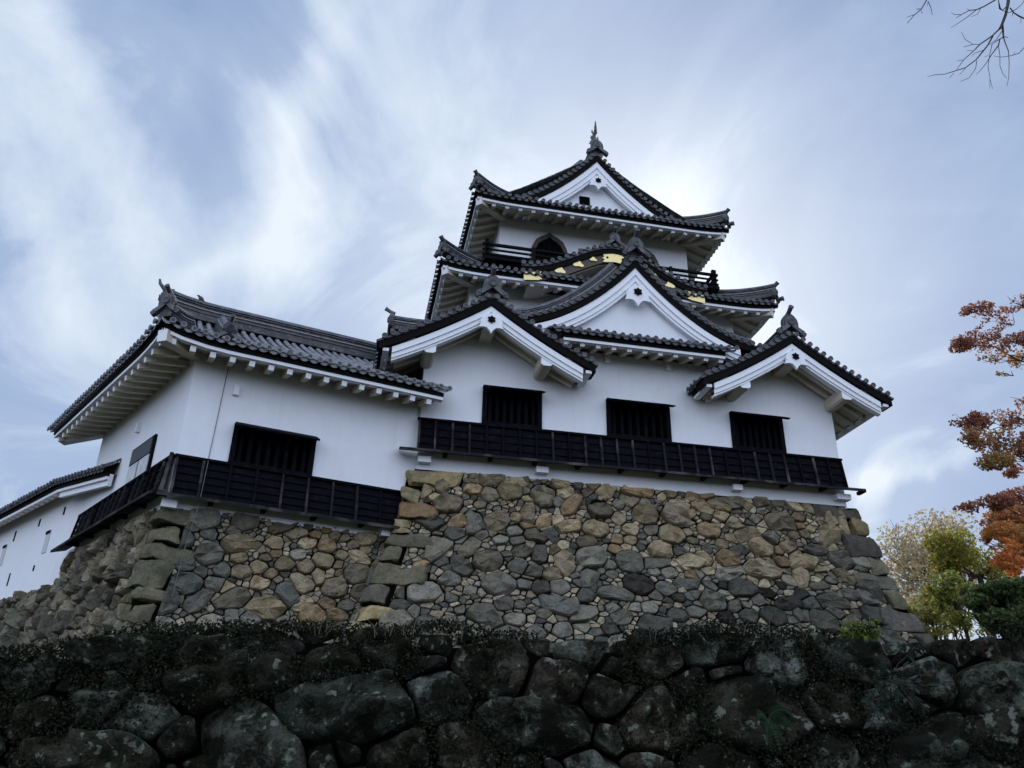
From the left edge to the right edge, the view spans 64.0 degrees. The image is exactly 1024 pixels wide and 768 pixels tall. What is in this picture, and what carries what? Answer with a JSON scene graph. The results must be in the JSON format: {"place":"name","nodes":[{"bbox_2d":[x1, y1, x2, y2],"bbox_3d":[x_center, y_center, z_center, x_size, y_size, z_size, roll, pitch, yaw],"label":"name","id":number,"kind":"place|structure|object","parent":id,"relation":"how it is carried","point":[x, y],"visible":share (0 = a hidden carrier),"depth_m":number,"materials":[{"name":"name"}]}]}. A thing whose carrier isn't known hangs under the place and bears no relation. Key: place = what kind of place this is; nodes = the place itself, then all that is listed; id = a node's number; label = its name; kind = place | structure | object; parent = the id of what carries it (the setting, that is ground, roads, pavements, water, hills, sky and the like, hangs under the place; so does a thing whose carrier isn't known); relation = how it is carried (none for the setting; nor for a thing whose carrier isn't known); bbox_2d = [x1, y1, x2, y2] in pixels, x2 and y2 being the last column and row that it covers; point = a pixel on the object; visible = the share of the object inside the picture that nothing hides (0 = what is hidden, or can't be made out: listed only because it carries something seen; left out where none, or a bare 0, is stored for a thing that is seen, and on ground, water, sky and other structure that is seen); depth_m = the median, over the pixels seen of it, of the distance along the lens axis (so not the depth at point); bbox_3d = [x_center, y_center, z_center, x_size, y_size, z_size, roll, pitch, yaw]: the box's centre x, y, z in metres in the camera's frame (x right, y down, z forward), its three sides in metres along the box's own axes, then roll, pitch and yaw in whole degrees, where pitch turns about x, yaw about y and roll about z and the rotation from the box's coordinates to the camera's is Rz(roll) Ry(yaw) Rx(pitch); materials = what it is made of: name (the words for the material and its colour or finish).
{"place":"outdoors","nodes":[
{"label":"outdoors","id":0,"kind":"place"},
{"bbox_2d":[20,646,925,662],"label":"terrace ground","id":1,"kind":"structure","parent":0,"point":[608,651],"depth_m":11.58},
{"bbox_2d":[0,578,68,658],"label":"stone base","id":2,"kind":"object","parent":1,"relation":"on","point":[24,616],"visible":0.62,"depth_m":21.97,"materials":[{"name":"grey stone"}]},
{"bbox_2d":[0,458,121,599],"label":"castle gallery","id":3,"kind":"object","parent":2,"relation":"on","point":[37,526],"visible":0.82,"depth_m":24.88,"materials":[{"name":"white paint"}]},
{"bbox_2d":[22,508,386,659],"bbox_3d":[-7.156,5.894,20.616,8.826,3.698,7.612,14,-28,-25],"label":"stone base","id":4,"kind":"object","parent":1,"relation":"on","point":[240,566],"visible":0.67,"depth_m":18.25,"materials":[{"name":"grey stone"}]},
{"bbox_2d":[47,279,451,552],"bbox_3d":[-7.370,1.014,23.032,9.352,7.480,9.714,17,-30,-29],"label":"corner turret","id":5,"kind":"object","parent":4,"relation":"on","point":[316,427],"visible":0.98,"depth_m":20.08,"materials":[{"name":"white paint"}]},
{"bbox_2d":[125,434,157,483],"bbox_3d":[-9.255,1.926,20.418,0.107,1.000,1.600,22,-32,-36],"label":"side window","id":6,"kind":"structure","parent":5,"relation":"in","point":[141,459],"depth_m":20.24,"materials":[{"name":"wood"}]},
{"bbox_2d":[172,367,228,595],"bbox_3d":[-6.909,1.914,18.373,0.100,5.752,0.720,3,-26,-4],"label":"lightning cable","id":7,"kind":"object","parent":5,"relation":"attached to","point":[203,483],"visible":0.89,"depth_m":18.35,"materials":[{"name":"grey metal"}]},
{"bbox_2d":[234,431,308,471],"bbox_3d":[-5.868,1.733,19.881,1.900,0.980,0.030,13,-28,-23],"label":"window interior","id":8,"kind":"structure","parent":5,"relation":"in","point":[246,438],"depth_m":19.91,"materials":[{"name":"black"}]},
{"bbox_2d":[228,423,316,475],"bbox_3d":[-5.729,1.616,19.630,1.960,1.020,0.210,13,-28,-23],"label":"window frame","id":9,"kind":"structure","parent":5,"relation":"in","point":[312,444],"depth_m":19.61,"materials":[{"name":"black wood"}]},
{"bbox_2d":[336,469,934,650],"bbox_3d":[1.512,8.935,29.079,15.553,5.120,21.663,6,-26,-10],"label":"stone base","id":10,"kind":"object","parent":1,"relation":"on","point":[558,560],"visible":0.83,"depth_m":20.59,"materials":[{"name":"grey stone"}]},
{"bbox_2d":[372,121,893,508],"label":"castle keep","id":11,"kind":"structure","parent":10,"relation":"on","point":[579,324],"depth_m":23.53,"materials":[{"name":"white paint"}]},
{"bbox_2d":[486,393,535,424],"bbox_3d":[-0.069,0.803,22.599,1.590,1.080,0.030,6,-26,-10],"label":"window interior","id":12,"kind":"structure","parent":11,"relation":"in","point":[493,394],"depth_m":22.64,"materials":[{"name":"black"}]},
{"bbox_2d":[481,385,541,428],"bbox_3d":[-0.006,0.673,22.325,1.650,1.120,0.210,6,-26,-10],"label":"window frame","id":13,"kind":"structure","parent":11,"relation":"in","point":[538,396],"depth_m":22.30,"materials":[{"name":"black wood"}]},
{"bbox_2d":[530,232,566,260],"bbox_3d":[1.321,-4.518,28.905,1.470,1.980,0.100,6,-26,-10],"label":"flame window frame","id":14,"kind":"structure","parent":11,"relation":"in","point":[547,244],"depth_m":29.10,"materials":[{"name":"grey paint"}]},
{"bbox_2d":[611,406,664,437],"bbox_3d":[3.465,1.184,23.230,1.810,1.080,0.030,6,-26,-10],"label":"window interior","id":15,"kind":"structure","parent":11,"relation":"in","point":[616,407],"depth_m":23.29,"materials":[{"name":"black"}]},
{"bbox_2d":[606,399,671,441],"bbox_3d":[3.528,1.054,22.955,1.870,1.120,0.210,6,-26,-10],"label":"window frame","id":16,"kind":"structure","parent":11,"relation":"in","point":[666,410],"depth_m":22.94,"materials":[{"name":"black wood"}]},
{"bbox_2d":[639,248,658,264],"bbox_3d":[4.678,-4.155,29.504,1.470,1.980,0.100,6,-26,-10],"label":"flame window frame","id":17,"kind":"structure","parent":11,"relation":"in","point":[654,260],"depth_m":29.76,"materials":[{"name":"grey paint"}]},
{"bbox_2d":[738,419,773,448],"bbox_3d":[6.979,1.563,23.857,1.570,1.080,0.030,6,-26,-10],"label":"window interior","id":18,"kind":"structure","parent":11,"relation":"in","point":[738,419],"depth_m":23.92,"materials":[{"name":"black"}]},
{"bbox_2d":[729,412,786,452],"bbox_3d":[7.042,1.433,23.582,1.630,1.120,0.210,6,-26,-10],"label":"window frame","id":19,"kind":"structure","parent":11,"relation":"in","point":[779,422],"depth_m":23.56,"materials":[{"name":"black wood"}]},
{"bbox_2d":[875,508,993,639],"bbox_3d":[17.602,10.038,33.112,4.767,10.238,4.885,-19,-32,36],"label":"broadleaf tree","id":20,"kind":"object","parent":1,"relation":"on","point":[914,565],"visible":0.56,"depth_m":33.98,"materials":[{"name":"beige plant"}]},
{"bbox_2d":[907,581,971,640],"bbox_3d":[14.732,9.934,28.162,2.652,6.034,2.124,9,-27,-16],"label":"broadleaf tree","id":21,"kind":"object","parent":1,"relation":"on","point":[924,613],"visible":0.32,"depth_m":28.45,"materials":[{"name":"green plant"}]},
{"bbox_2d":[920,569,990,648],"bbox_3d":[13.431,8.239,24.043,1.850,5.480,1.413,-4,-26,10],"label":"broadleaf tree","id":22,"kind":"object","parent":1,"relation":"on","point":[949,591],"visible":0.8,"depth_m":24.66,"materials":[{"name":"green plant"}]},
{"bbox_2d":[906,0,1023,88],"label":"bare tree","id":23,"kind":"object","parent":1,"relation":"on","point":[1006,8],"visible":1,"depth_m":12.25,"materials":[{"name":"brown plant"}]},
{"bbox_2d":[920,526,1023,637],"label":"broadleaf tree","id":24,"kind":"object","parent":1,"relation":"on","point":[959,550],"visible":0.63,"depth_m":26.39,"materials":[{"name":"green plant"}]},
{"bbox_2d":[948,293,1023,577],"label":"maple tree","id":25,"kind":"object","parent":1,"relation":"on","point":[1002,527],"visible":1,"depth_m":15.53,"materials":[{"name":"orange plant"}]},
{"bbox_2d":[959,574,1023,638],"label":"evergreen tree","id":26,"kind":"object","parent":1,"relation":"on","point":[995,600],"visible":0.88,"depth_m":22.33,"materials":[{"name":"green plant"}]},
{"bbox_2d":[0,0,1023,640],"label":"sky","id":27,"kind":"structure","parent":0,"point":[302,162],"materials":[{"name":"blue"}]},
{"label":"ground","id":28,"kind":"structure","parent":0,"visible":0},
{"bbox_2d":[0,626,1023,767],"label":"retaining wall","id":29,"kind":"structure","parent":28,"relation":"on","point":[573,699],"depth_m":4.98,"materials":[{"name":"black stone"}]},
{"bbox_2d":[0,617,1023,767],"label":"creeping ivy","id":30,"kind":"object","parent":29,"relation":"on","point":[286,627],"visible":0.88,"depth_m":5.03,"materials":[{"name":"green plant"}]},
{"bbox_2d":[287,611,877,647],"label":"dry grass","id":31,"kind":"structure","parent":29,"relation":"on","point":[576,638],"depth_m":5.19,"materials":[{"name":"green plant"}]},
{"bbox_2d":[755,704,795,751],"bbox_3d":[1.531,2.000,4.760,0.242,0.262,0.099,-1,-26,5],"label":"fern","id":32,"kind":"object","parent":29,"relation":"attached to","point":[775,718],"visible":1,"depth_m":4.78,"materials":[{"name":"green plant"}]},
{"bbox_2d":[837,615,880,641],"bbox_3d":[2.342,1.708,5.561,0.332,0.282,0.258,-9,-27,20],"label":"leafy shrub","id":33,"kind":"object","parent":29,"relation":"on","point":[848,633],"visible":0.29,"depth_m":5.54,"materials":[{"name":"green plant"}]},
{"bbox_2d":[861,642,941,728],"bbox_3d":[2.276,1.786,4.862,0.402,0.476,0.330,6,-26,-10],"label":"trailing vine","id":34,"kind":"object","parent":29,"relation":"on","point":[891,674],"visible":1,"depth_m":4.84,"materials":[{"name":"green plant"}]}
]}

